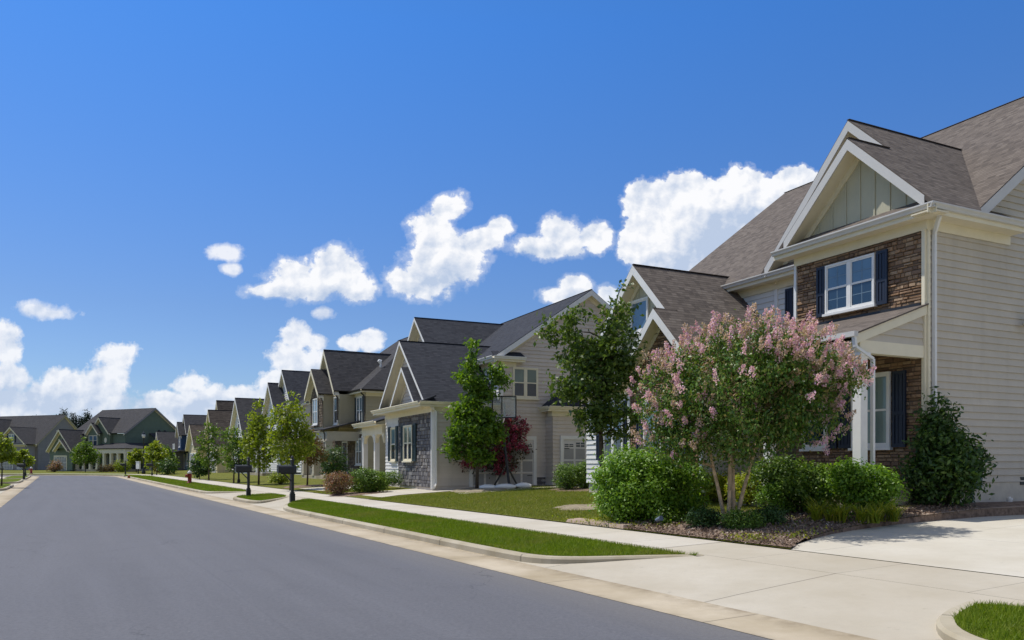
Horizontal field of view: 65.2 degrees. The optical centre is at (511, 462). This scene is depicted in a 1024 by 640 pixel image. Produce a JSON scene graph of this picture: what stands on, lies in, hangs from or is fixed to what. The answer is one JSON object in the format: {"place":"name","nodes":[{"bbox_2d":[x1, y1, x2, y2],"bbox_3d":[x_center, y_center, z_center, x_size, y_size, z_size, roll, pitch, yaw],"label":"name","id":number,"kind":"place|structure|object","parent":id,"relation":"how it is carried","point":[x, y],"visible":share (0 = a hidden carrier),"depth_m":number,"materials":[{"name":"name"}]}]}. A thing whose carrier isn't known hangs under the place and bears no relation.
{"place":"outdoors","nodes":[
{"label":"outdoors","id":0,"kind":"place"},
{"bbox_2d":[0,432,18,485],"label":"street tree","id":1,"kind":"object","parent":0,"point":[6,453],"visible":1,"depth_m":49.92,"materials":[{"name":"green plant"}]},
{"bbox_2d":[0,470,160,474],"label":"lawn","id":2,"kind":"structure","parent":0,"point":[41,472],"depth_m":110.90,"materials":[{"name":"green plant"}]},
{"bbox_2d":[7,448,35,467],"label":"street tree","id":3,"kind":"object","parent":2,"relation":"on","point":[26,457],"visible":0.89,"depth_m":72.75,"materials":[{"name":"green plant"}]},
{"bbox_2d":[0,415,77,469],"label":"house","id":4,"kind":"structure","parent":2,"relation":"on","point":[35,435],"depth_m":139.79,"materials":[{"name":"white paint"}]},
{"bbox_2d":[46,459,63,471],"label":"shrub","id":5,"kind":"object","parent":2,"relation":"on","point":[56,467],"visible":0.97,"depth_m":115.63,"materials":[{"name":"brown plant"}]},
{"bbox_2d":[70,437,102,471],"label":"street tree","id":6,"kind":"object","parent":2,"relation":"on","point":[90,457],"visible":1,"depth_m":113.46,"materials":[{"name":"green plant"}]},
{"bbox_2d":[96,462,115,471],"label":"shrub","id":7,"kind":"object","parent":2,"relation":"on","point":[108,468],"visible":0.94,"depth_m":114.69,"materials":[{"name":"plant"}]},
{"bbox_2d":[46,408,175,471],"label":"house","id":8,"kind":"structure","parent":2,"relation":"on","point":[101,429],"depth_m":123.64,"materials":[{"name":"green paint"}]},
{"bbox_2d":[55,456,65,469],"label":"garage door","id":9,"kind":"structure","parent":8,"relation":"in","point":[63,461],"depth_m":123.12,"materials":[{"name":"paint"}]},
{"bbox_2d":[89,435,96,444],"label":"window","id":10,"kind":"structure","parent":8,"relation":"in","point":[92,438],"depth_m":123.64,"materials":[{"name":"blue glass"}]},
{"bbox_2d":[113,459,130,471],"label":"shrub","id":11,"kind":"object","parent":2,"relation":"on","point":[118,468],"visible":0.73,"depth_m":115.15,"materials":[{"name":"green plant"}]},
{"bbox_2d":[127,448,145,472],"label":"street tree","id":12,"kind":"object","parent":2,"relation":"on","point":[135,454],"visible":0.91,"depth_m":110.13,"materials":[{"name":"green plant"}]},
{"bbox_2d":[131,475,245,490],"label":"grass verge","id":13,"kind":"object","parent":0,"point":[194,486],"depth_m":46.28,"materials":[{"name":"green plant"}]},
{"bbox_2d":[130,476,251,493],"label":"kerb","id":14,"kind":"structure","parent":0,"point":[191,489],"depth_m":44.64,"materials":[{"name":"concrete"}]},
{"bbox_2d":[233,495,288,503],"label":"kerb","id":15,"kind":"structure","parent":0,"point":[236,498],"depth_m":31.23,"materials":[{"name":"concrete"}]},
{"bbox_2d":[261,391,320,489],"bbox_3d":[-10.858,-1.064,39.219,2.607,4.911,2.263,0,0,-32],"label":"street tree","id":16,"kind":"object","parent":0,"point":[285,424],"visible":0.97,"depth_m":39.00,"materials":[{"name":"green plant"}]},
{"bbox_2d":[0,475,770,639],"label":"road","id":17,"kind":"structure","parent":0,"point":[98,558],"depth_m":10.39,"materials":[{"name":"grey asphalt"}]},
{"bbox_2d":[0,476,39,507],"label":"gutter pan","id":18,"kind":"object","parent":17,"relation":"on","point":[6,496],"visible":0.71,"depth_m":45.04,"materials":[{"name":"concrete"}]},
{"bbox_2d":[0,474,123,476],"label":"kerb","id":19,"kind":"structure","parent":17,"relation":"on","point":[63,474],"depth_m":98.02,"materials":[{"name":"concrete"}]},
{"bbox_2d":[63,475,876,639],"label":"gutter pan","id":20,"kind":"object","parent":17,"relation":"on","point":[768,627],"visible":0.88,"depth_m":10.10,"materials":[{"name":"concrete"}]},
{"bbox_2d":[329,488,466,498],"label":"driveway","id":21,"kind":"structure","parent":0,"point":[401,492],"depth_m":32.44,"materials":[{"name":"concrete"}]},
{"bbox_2d":[150,474,719,547],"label":"sidewalk","id":22,"kind":"structure","parent":0,"point":[638,538],"depth_m":18.65,"materials":[{"name":"concrete"}]},
{"bbox_2d":[287,498,696,555],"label":"grass verge","id":23,"kind":"object","parent":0,"point":[531,541],"depth_m":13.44,"materials":[{"name":"green plant"}]},
{"bbox_2d":[277,456,300,501],"bbox_3d":[-8.101,0.615,29.037,0.855,1.720,0.276,0,0,-30],"label":"mailbox","id":24,"kind":"object","parent":23,"relation":"on","point":[291,469],"visible":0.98,"depth_m":29.00,"materials":[{"name":"black metal"}]},
{"bbox_2d":[283,502,703,563],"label":"kerb","id":25,"kind":"structure","parent":0,"point":[500,552],"depth_m":13.89,"materials":[{"name":"concrete"}]},
{"bbox_2d":[0,475,1023,639],"bbox_3d":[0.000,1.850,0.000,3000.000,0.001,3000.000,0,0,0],"label":"ground","id":26,"kind":"structure","parent":0,"point":[809,538],"depth_m":18.46,"materials":[{"name":"grey concrete"}]},
{"bbox_2d":[69,412,77,426],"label":"pine tree","id":27,"kind":"object","parent":26,"relation":"on","point":[72,416],"visible":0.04,"depth_m":189.66,"materials":[{"name":"green plant"}]},
{"bbox_2d":[79,408,91,424],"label":"pine tree","id":28,"kind":"object","parent":26,"relation":"on","point":[86,418],"visible":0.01,"depth_m":189.59,"materials":[{"name":"green plant"}]},
{"bbox_2d":[0,0,1023,433],"label":"sky","id":29,"kind":"structure","parent":0,"point":[201,200],"materials":[{"name":"blue"}]},
{"bbox_2d":[135,470,1002,548],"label":"lawn","id":30,"kind":"structure","parent":0,"point":[228,477],"depth_m":35.99,"materials":[{"name":"green plant"}]},
{"bbox_2d":[140,440,172,474],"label":"street tree","id":31,"kind":"object","parent":30,"relation":"on","point":[157,455],"visible":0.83,"depth_m":88.16,"materials":[{"name":"green plant"}]},
{"bbox_2d":[155,457,180,474],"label":"shrub","id":32,"kind":"object","parent":30,"relation":"on","point":[171,467],"visible":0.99,"depth_m":86.21,"materials":[{"name":"green plant"}]},
{"bbox_2d":[161,444,179,473],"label":"street tree","id":33,"kind":"object","parent":30,"relation":"on","point":[171,454],"visible":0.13,"depth_m":91.91,"materials":[{"name":"green plant"}]},
{"bbox_2d":[155,414,206,469],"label":"house","id":34,"kind":"structure","parent":30,"relation":"on","point":[176,439],"depth_m":112.96,"materials":[{"name":"white paint"}]},
{"bbox_2d":[185,424,206,471],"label":"house","id":35,"kind":"structure","parent":30,"relation":"on","point":[193,432],"depth_m":99.36,"materials":[{"name":"paint"}]},
{"bbox_2d":[186,457,211,478],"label":"shrub","id":36,"kind":"object","parent":30,"relation":"on","point":[194,469],"visible":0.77,"depth_m":63.71,"materials":[{"name":"green plant"}]},
{"bbox_2d":[191,422,224,479],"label":"street tree","id":37,"kind":"object","parent":30,"relation":"on","point":[206,461],"visible":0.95,"depth_m":60.99,"materials":[{"name":"green plant"}]},
{"bbox_2d":[203,400,233,472],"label":"house","id":38,"kind":"structure","parent":30,"relation":"on","point":[220,415],"depth_m":87.06,"materials":[{"name":"paint"}]},
{"bbox_2d":[216,424,250,482],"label":"street tree","id":39,"kind":"object","parent":30,"relation":"on","point":[233,446],"visible":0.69,"depth_m":52.43,"materials":[{"name":"green plant"}]},
{"bbox_2d":[227,398,267,473],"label":"house","id":40,"kind":"structure","parent":30,"relation":"on","point":[242,407],"depth_m":78.37,"materials":[{"name":"white paint"}]},
{"bbox_2d":[237,398,276,483],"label":"street tree","id":41,"kind":"object","parent":30,"relation":"on","point":[250,445],"visible":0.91,"depth_m":47.72,"materials":[{"name":"green plant"}]},
{"bbox_2d":[267,471,289,483],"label":"shrub","id":42,"kind":"object","parent":30,"relation":"on","point":[278,478],"visible":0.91,"depth_m":45.77,"materials":[{"name":"green plant"}]},
{"bbox_2d":[250,370,313,475],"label":"house","id":43,"kind":"structure","parent":30,"relation":"on","point":[293,380],"depth_m":68.24,"materials":[{"name":"white paint"}]},
{"bbox_2d":[284,484,328,487],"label":"mulch ring","id":44,"kind":"object","parent":30,"relation":"on","point":[299,486],"visible":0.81,"depth_m":41.81,"materials":[{"name":"brown wood"}]},
{"bbox_2d":[293,429,331,484],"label":"crape myrtle","id":45,"kind":"object","parent":44,"relation":"on","point":[317,453],"visible":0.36,"depth_m":42.52,"materials":[{"name":"green plant"}]},
{"bbox_2d":[316,444,349,478],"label":"shrub","id":46,"kind":"object","parent":30,"relation":"on","point":[334,466],"visible":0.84,"depth_m":49.73,"materials":[{"name":"green plant"}]},
{"bbox_2d":[301,337,407,478],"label":"house","id":47,"kind":"structure","parent":30,"relation":"on","point":[344,391],"depth_m":53.69,"materials":[{"name":"white paint"}]},
{"bbox_2d":[312,398,317,425],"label":"window","id":48,"kind":"structure","parent":47,"relation":"in","point":[315,401],"depth_m":54.86,"materials":[{"name":"grey glass"}]},
{"bbox_2d":[333,396,337,425],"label":"window","id":49,"kind":"structure","parent":47,"relation":"in","point":[335,421],"depth_m":53.42,"materials":[{"name":"grey glass"}]},
{"bbox_2d":[354,438,361,465],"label":"window","id":50,"kind":"structure","parent":47,"relation":"in","point":[358,444],"depth_m":52.44,"materials":[{"name":"white glass"}]},
{"bbox_2d":[356,396,361,422],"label":"window","id":51,"kind":"structure","parent":47,"relation":"in","point":[358,399],"depth_m":52.47,"materials":[{"name":"grey glass"}]},
{"bbox_2d":[314,488,397,492],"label":"grass","id":52,"kind":"structure","parent":30,"relation":"on","point":[323,491],"depth_m":35.25,"materials":[{"name":"green plant"}]},
{"bbox_2d":[331,491,389,496],"bbox_3d":[-6.474,1.299,33.165,2.451,0.166,2.335,0,0,32],"label":"mulch ring","id":53,"kind":"object","parent":30,"relation":"on","point":[352,494],"visible":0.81,"depth_m":32.61,"materials":[{"name":"beige concrete"}]},
{"bbox_2d":[321,470,355,494],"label":"shrub","id":54,"kind":"object","parent":53,"relation":"on","point":[334,482],"visible":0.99,"depth_m":32.74,"materials":[{"name":"brown plant"}]},
{"bbox_2d":[347,465,390,492],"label":"shrub","id":55,"kind":"object","parent":53,"relation":"on","point":[372,480],"visible":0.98,"depth_m":33.27,"materials":[{"name":"green plant"}]},
{"bbox_2d":[376,469,403,485],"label":"shrub","id":56,"kind":"object","parent":30,"relation":"on","point":[392,479],"visible":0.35,"depth_m":36.10,"materials":[{"name":"green plant"}]},
{"bbox_2d":[450,488,507,492],"bbox_3d":[-1.368,1.093,31.567,2.255,0.174,2.148,0,0,32],"label":"mulch ring","id":57,"kind":"object","parent":30,"relation":"on","point":[467,490],"visible":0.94,"depth_m":31.07,"materials":[{"name":"soil"}]},
{"bbox_2d":[437,337,514,487],"bbox_3d":[-1.433,-1.918,31.980,3.136,6.179,2.095,0,0,0],"label":"young maple","id":58,"kind":"object","parent":57,"relation":"on","point":[475,426],"visible":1,"depth_m":31.75,"materials":[{"name":"green plant"}]},
{"bbox_2d":[424,414,537,478],"bbox_3d":[-1.401,-0.487,34.389,5.011,3.176,3.036,0,0,0],"label":"crape myrtle","id":59,"kind":"object","parent":30,"relation":"on","point":[516,430],"visible":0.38,"depth_m":33.91,"materials":[{"name":"red plant"}]},
{"bbox_2d":[351,289,611,489],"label":"house","id":60,"kind":"structure","parent":30,"relation":"on","point":[423,389],"depth_m":35.03,"materials":[{"name":"white paint"}]},
{"bbox_2d":[389,427,395,461],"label":"window","id":61,"kind":"structure","parent":60,"relation":"in","point":[392,430],"depth_m":38.10,"materials":[{"name":"white glass"}]},
{"bbox_2d":[402,425,412,461],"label":"window","id":62,"kind":"structure","parent":60,"relation":"in","point":[407,429],"depth_m":35.70,"materials":[{"name":"white glass"}]},
{"bbox_2d":[473,440,532,486],"bbox_3d":[-0.373,0.030,34.334,2.870,2.020,0.070,0,0,-25],"label":"garage door","id":63,"kind":"structure","parent":60,"relation":"in","point":[527,463],"depth_m":34.58,"materials":[{"name":"paint"}]},
{"bbox_2d":[512,367,539,399],"bbox_3d":[0.592,-3.420,34.728,1.320,1.400,0.112,0,0,-25],"label":"window","id":64,"kind":"structure","parent":60,"relation":"in","point":[525,385],"depth_m":34.72,"materials":[{"name":"grey glass"}]},
{"bbox_2d":[564,439,586,484],"bbox_3d":[3.512,0.020,35.438,2.850,2.040,0.070,0,0,-25],"label":"window","id":65,"kind":"structure","parent":60,"relation":"in","point":[575,451],"depth_m":35.06,"materials":[{"name":"paint"}]},
{"bbox_2d":[479,396,516,488],"bbox_3d":[-0.415,-0.845,32.658,1.517,3.830,2.052,0,0,-15],"label":"basketball hoop","id":66,"kind":"object","parent":30,"relation":"on","point":[506,467],"visible":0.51,"depth_m":33.04,"materials":[{"name":"black metal"}]},
{"bbox_2d":[495,484,515,488],"bbox_3d":[-0.250,0.967,31.750,0.840,0.245,0.432,0,0,-3],"label":"sandbag","id":67,"kind":"object","parent":66,"relation":"on","point":[509,486],"visible":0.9,"depth_m":31.59,"materials":[{"name":"white fabric"}]},
{"bbox_2d":[515,483,530,487],"bbox_3d":[0.450,0.931,31.950,0.660,0.245,0.397,0,0,-14],"label":"sandbag","id":68,"kind":"object","parent":66,"relation":"on","point":[523,485],"visible":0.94,"depth_m":31.80,"materials":[{"name":"white fabric"}]},
{"bbox_2d":[372,486,758,527],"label":"grass","id":69,"kind":"structure","parent":30,"relation":"on","point":[536,493],"depth_m":25.03,"materials":[{"name":"green plant"}]},
{"bbox_2d":[551,487,588,491],"bbox_3d":[2.712,1.008,29.858,2.941,0.108,2.802,0,0,32],"label":"mulch ring","id":70,"kind":"object","parent":30,"relation":"on","point":[579,489],"visible":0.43,"depth_m":29.19,"materials":[{"name":"brown wood"}]},
{"bbox_2d":[551,461,584,489],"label":"round shrub","id":71,"kind":"object","parent":70,"relation":"on","point":[565,480],"visible":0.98,"depth_m":29.38,"materials":[{"name":"green plant"}]},
{"bbox_2d":[574,460,588,487],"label":"round shrub","id":72,"kind":"object","parent":70,"relation":"on","point":[583,484],"visible":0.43,"depth_m":29.62,"materials":[{"name":"green plant"}]},
{"bbox_2d":[555,504,599,509],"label":"bare soil","id":73,"kind":"structure","parent":30,"relation":"on","point":[577,506],"depth_m":21.57,"materials":[{"name":"beige soil"}]},
{"bbox_2d":[532,278,653,497],"bbox_3d":[2.232,-1.918,21.992,3.370,6.320,2.276,0,0,0],"label":"oak tree","id":74,"kind":"object","parent":30,"relation":"on","point":[599,361],"visible":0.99,"depth_m":21.70,"materials":[{"name":"green plant"}]},
{"bbox_2d":[565,518,635,529],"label":"stone slab","id":75,"kind":"structure","parent":30,"relation":"on","point":[622,525],"depth_m":17.13,"materials":[{"name":"stone"}]},
{"bbox_2d":[684,469,744,501],"bbox_3d":[5.864,0.583,21.499,3.001,1.002,1.269,0,0,-20],"label":"shrub","id":76,"kind":"object","parent":30,"relation":"on","point":[712,492],"visible":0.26,"depth_m":21.11,"materials":[{"name":"green plant"}]},
{"bbox_2d":[724,471,761,505],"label":"shrub","id":77,"kind":"object","parent":30,"relation":"on","point":[748,496],"visible":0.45,"depth_m":19.77,"materials":[{"name":"green plant"}]},
{"bbox_2d":[581,96,1023,509],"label":"house","id":78,"kind":"structure","parent":30,"relation":"on","point":[897,257],"depth_m":19.35,"materials":[{"name":"white paint"}]},
{"bbox_2d":[603,401,622,460],"bbox_3d":[3.294,-0.995,26.250,0.112,1.950,1.290,0,0,-26],"label":"window","id":79,"kind":"structure","parent":78,"relation":"in","point":[618,444],"depth_m":26.23,"materials":[{"name":"white paint"}]},
{"bbox_2d":[630,296,648,334],"bbox_3d":[3.954,-4.540,24.933,0.112,1.100,1.040,0,0,-27],"label":"window","id":80,"kind":"structure","parent":78,"relation":"in","point":[638,320],"depth_m":24.89,"materials":[{"name":"blue glass"}]},
{"bbox_2d":[643,400,681,458],"bbox_3d":[4.323,-0.900,23.105,0.070,1.940,1.740,0,0,-27],"label":"window","id":81,"kind":"structure","parent":78,"relation":"in","point":[644,437],"depth_m":23.66,"materials":[{"name":"white paint"}]},
{"bbox_2d":[799,399,829,450],"bbox_3d":[7.828,-1.030,20.738,0.112,1.480,0.910,0,0,-27],"label":"window","id":82,"kind":"structure","parent":78,"relation":"in","point":[819,448],"depth_m":20.66,"materials":[{"name":"white paint"}]},
{"bbox_2d":[822,253,876,316],"bbox_3d":[8.316,-4.360,19.755,0.112,1.290,1.570,0,0,-27],"label":"window","id":83,"kind":"structure","parent":78,"relation":"in","point":[850,285],"depth_m":19.70,"materials":[{"name":"glass"}]},
{"bbox_2d":[848,371,892,450],"bbox_3d":[8.591,-1.210,19.205,0.112,1.840,1.190,0,0,-27],"label":"window","id":84,"kind":"structure","parent":78,"relation":"in","point":[882,379],"depth_m":18.94,"materials":[{"name":"grey glass"}]},
{"bbox_2d":[625,501,1023,547],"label":"mulch bed","id":85,"kind":"object","parent":30,"relation":"on","point":[988,505],"visible":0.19,"depth_m":15.27,"materials":[{"name":"brown soil"}]},
{"bbox_2d":[586,441,712,522],"bbox_3d":[3.000,0.452,17.343,2.838,1.824,2.264,0,0,0],"label":"bush","id":86,"kind":"object","parent":85,"relation":"on","point":[642,487],"visible":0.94,"depth_m":16.85,"materials":[{"name":"green plant"}]},
{"bbox_2d":[651,506,684,523],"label":"hydrangea","id":87,"kind":"object","parent":85,"relation":"on","point":[669,517],"visible":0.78,"depth_m":16.19,"materials":[{"name":"green plant"}]},
{"bbox_2d":[552,515,837,543],"bbox_3d":[3.889,1.215,16.679,3.282,0.303,6.789,0,0,-30],"label":"ground cover","id":88,"kind":"object","parent":85,"relation":"on","point":[738,536],"visible":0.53,"depth_m":14.42,"materials":[{"name":"plant"}]},
{"bbox_2d":[679,503,724,528],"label":"shrub","id":89,"kind":"object","parent":85,"relation":"on","point":[698,517],"visible":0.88,"depth_m":15.34,"materials":[{"name":"green plant"}]},
{"bbox_2d":[716,507,766,529],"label":"shrub","id":90,"kind":"object","parent":85,"relation":"on","point":[735,518],"visible":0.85,"depth_m":14.69,"materials":[{"name":"green plant"}]},
{"bbox_2d":[625,302,876,522],"bbox_3d":[4.450,-0.847,15.636,4.030,4.438,4.452,0,0,-45],"label":"crape myrtle","id":91,"kind":"object","parent":85,"relation":"on","point":[766,359],"visible":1,"depth_m":15.10,"materials":[{"name":"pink plant"}]},
{"bbox_2d":[752,481,787,509],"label":"lime shrub","id":92,"kind":"object","parent":85,"relation":"on","point":[769,494],"visible":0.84,"depth_m":16.78,"materials":[{"name":"green plant"}]},
{"bbox_2d":[751,503,788,524],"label":"shrub","id":93,"kind":"object","parent":85,"relation":"on","point":[776,514],"visible":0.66,"depth_m":15.24,"materials":[{"name":"green plant"}]},
{"bbox_2d":[748,450,845,512],"bbox_3d":[6.211,0.472,17.308,2.314,1.486,1.587,0,0,0],"label":"hedge shrub","id":94,"kind":"object","parent":85,"relation":"on","point":[801,481],"visible":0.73,"depth_m":17.00,"materials":[{"name":"green plant"}]},
{"bbox_2d":[793,493,872,523],"bbox_3d":[6.187,0.901,15.495,1.812,0.538,1.287,0,0,42],"label":"lily clump","id":95,"kind":"object","parent":85,"relation":"on","point":[838,514],"visible":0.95,"depth_m":15.34,"materials":[{"name":"green plant"}]},
{"bbox_2d":[817,455,912,513],"bbox_3d":[7.209,0.508,16.353,1.901,1.311,1.266,0,0,0],"label":"hedge shrub","id":96,"kind":"object","parent":85,"relation":"on","point":[858,483],"visible":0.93,"depth_m":16.13,"materials":[{"name":"green plant"}]},
{"bbox_2d":[849,497,908,523],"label":"lily clump","id":97,"kind":"object","parent":85,"relation":"on","point":[878,514],"visible":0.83,"depth_m":15.45,"materials":[{"name":"green plant"}]},
{"bbox_2d":[893,386,997,506],"bbox_3d":[9.469,-0.307,17.510,2.026,2.777,1.838,0,0,-31],"label":"magnolia","id":98,"kind":"object","parent":85,"relation":"on","point":[949,462],"visible":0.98,"depth_m":17.26,"materials":[{"name":"green plant"}]},
{"bbox_2d":[921,506,1023,515],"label":"bed edging","id":99,"kind":"object","parent":30,"relation":"on","point":[981,508],"visible":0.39,"depth_m":17.17,"materials":[{"name":"concrete"}]},
{"bbox_2d":[124,475,1023,639],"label":"driveway apron","id":100,"kind":"object","parent":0,"point":[874,608],"visible":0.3,"depth_m":9.24,"materials":[{"name":"concrete"}]},
{"bbox_2d":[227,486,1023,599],"bbox_3d":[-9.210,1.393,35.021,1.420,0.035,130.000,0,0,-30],"label":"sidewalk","id":101,"kind":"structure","parent":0,"point":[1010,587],"depth_m":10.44,"materials":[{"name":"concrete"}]},
{"bbox_2d":[791,515,1023,576],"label":"driveway","id":102,"kind":"structure","parent":0,"point":[992,544],"depth_m":12.80,"materials":[{"name":"concrete"}]},
{"bbox_2d":[811,508,1023,538],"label":"ground bank","id":103,"kind":"structure","parent":0,"point":[982,513],"depth_m":16.48,"materials":[{"name":"brown soil"}]},
{"bbox_2d":[936,601,1020,639],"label":"kerb","id":104,"kind":"structure","parent":0,"point":[947,628],"depth_m":7.11,"materials":[{"name":"concrete"}]},
{"bbox_2d":[952,599,1023,639],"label":"grass verge","id":105,"kind":"object","parent":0,"point":[993,623],"depth_m":7.17,"materials":[{"name":"green plant"}]},
{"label":"grass verge","id":106,"kind":"structure","parent":0,"visible":0},
{"bbox_2d":[235,457,255,495],"bbox_3d":[-11.311,0.620,33.937,0.855,1.720,0.276,0,0,-30],"label":"mailbox","id":107,"kind":"object","parent":106,"relation":"on","point":[247,468],"visible":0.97,"depth_m":33.92,"materials":[{"name":"black metal"}]},
{"bbox_2d":[237,493,285,499],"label":"grass","id":108,"kind":"structure","parent":106,"relation":"on","point":[264,496],"depth_m":32.92,"materials":[{"name":"green plant"}]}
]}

